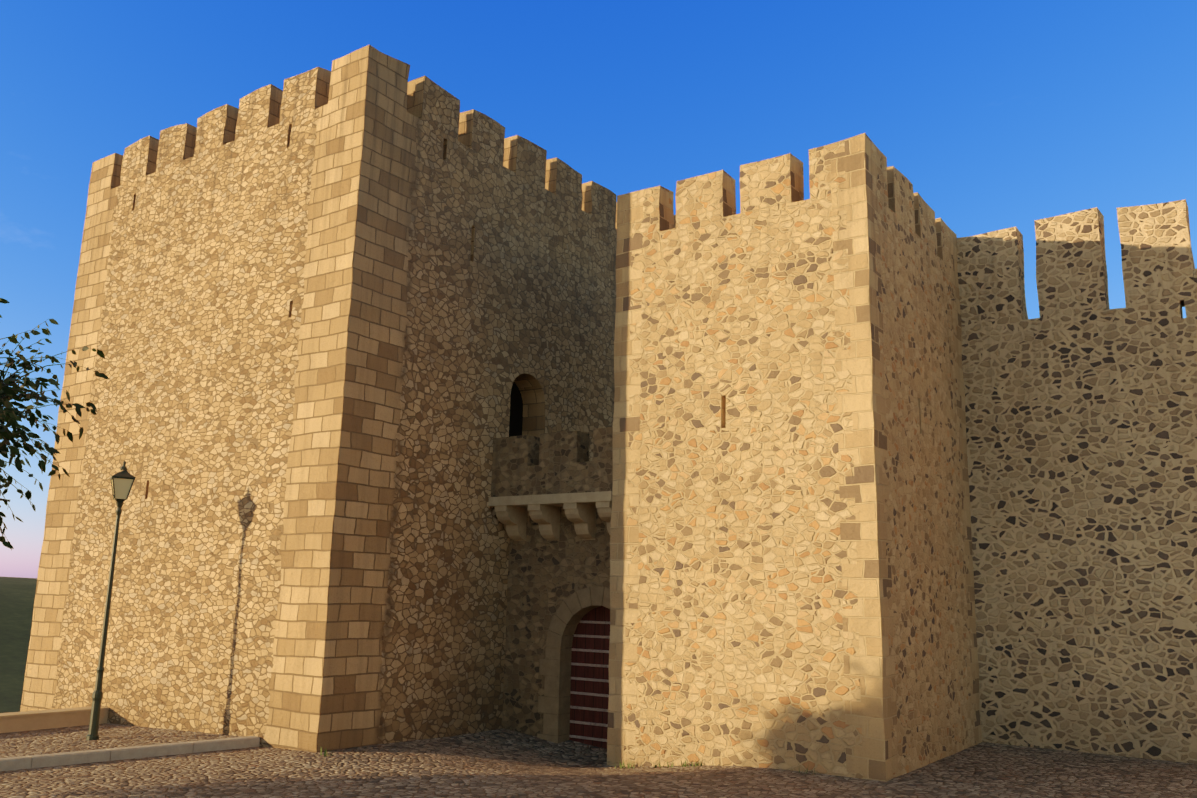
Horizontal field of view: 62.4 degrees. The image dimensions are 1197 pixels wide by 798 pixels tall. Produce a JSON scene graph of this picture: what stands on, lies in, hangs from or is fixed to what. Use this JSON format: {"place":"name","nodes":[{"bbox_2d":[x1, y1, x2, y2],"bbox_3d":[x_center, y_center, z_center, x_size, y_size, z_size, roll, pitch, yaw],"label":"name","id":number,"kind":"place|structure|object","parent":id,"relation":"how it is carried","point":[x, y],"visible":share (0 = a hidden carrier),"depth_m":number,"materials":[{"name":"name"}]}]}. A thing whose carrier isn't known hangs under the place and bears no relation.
{"place":"outdoors","nodes":[
{"label":"outdoors","id":0,"kind":"place"},
{"bbox_2d":[0,723,243,757],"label":"pavement","id":1,"kind":"structure","parent":0,"point":[44,741],"depth_m":14.70,"materials":[{"name":"beige stone"}]},
{"bbox_2d":[86,461,135,739],"bbox_3d":[-7.429,2.996,15.003,0.332,4.150,0.332,8,-13,-29],"label":"lamp post","id":2,"kind":"object","parent":1,"relation":"on","point":[122,482],"visible":0.98,"depth_m":14.98,"materials":[{"name":"metal"}]},
{"bbox_2d":[491,427,612,736],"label":"gate wall","id":3,"kind":"structure","parent":0,"point":[546,578],"depth_m":16.96,"materials":[{"name":"brown stone"}]},
{"bbox_2d":[488,491,611,540],"bbox_3d":[-0.698,2.016,16.801,2.600,0.737,0.600,-7,-14,34],"label":"gate machicolation","id":4,"kind":"object","parent":3,"relation":"attached to","point":[544,511],"visible":0.85,"depth_m":16.77,"materials":[{"name":"beige stone"}]},
{"bbox_2d":[537,586,609,743],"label":"gate arch stones","id":5,"kind":"object","parent":3,"relation":"attached to","point":[574,608],"visible":0.38,"depth_m":16.63,"materials":[{"name":"beige stone"}]},
{"bbox_2d":[569,606,609,748],"bbox_3d":[0.138,4.755,16.389,1.520,2.680,0.120,-7,-14,34],"label":"gate door","id":6,"kind":"structure","parent":3,"relation":"in","point":[589,696],"depth_m":16.57,"materials":[{"name":"red wood"}]},
{"bbox_2d":[0,577,1196,797],"bbox_3d":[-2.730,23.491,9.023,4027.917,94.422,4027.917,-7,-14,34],"label":"ground","id":7,"kind":"structure","parent":0,"point":[500,763],"depth_m":12.78,"materials":[{"name":"brown stone"}]},
{"bbox_2d":[0,298,108,549],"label":"tree","id":8,"kind":"object","parent":7,"relation":"on","point":[9,413],"visible":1,"depth_m":8.21,"materials":[{"name":"green plant"}]},
{"bbox_2d":[0,706,108,732],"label":"terrace parapet","id":9,"kind":"structure","parent":7,"relation":"on","point":[37,720],"depth_m":16.16,"materials":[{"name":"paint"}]},
{"bbox_2d":[0,736,259,770],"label":"kerb","id":10,"kind":"structure","parent":7,"relation":"on","point":[60,759],"depth_m":13.35,"materials":[{"name":"stone"}]},
{"bbox_2d":[20,44,616,752],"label":"keep","id":11,"kind":"structure","parent":7,"relation":"on","point":[322,320],"depth_m":16.70,"materials":[{"name":"stone"}]},
{"bbox_2d":[509,382,522,436],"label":"dark keep door","id":12,"kind":"structure","parent":11,"relation":"in","point":[516,415],"depth_m":19.08,"materials":[{"name":"black"}]},
{"bbox_2d":[320,748,814,774],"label":"weeds","id":13,"kind":"object","parent":7,"relation":"on","point":[685,764],"visible":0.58,"depth_m":14.25,"materials":[{"name":"green"}]},
{"bbox_2d":[607,133,981,781],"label":"gate tower","id":14,"kind":"structure","parent":7,"relation":"on","point":[791,576],"depth_m":14.71,"materials":[{"name":"beige stone"}]},
{"bbox_2d":[957,199,1196,763],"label":"curtain wall","id":15,"kind":"structure","parent":7,"relation":"on","point":[1081,413],"depth_m":16.31,"materials":[{"name":"stone"}]},
{"bbox_2d":[0,0,1196,577],"label":"sky","id":16,"kind":"structure","parent":0,"point":[999,114],"materials":[{"name":"blue"}]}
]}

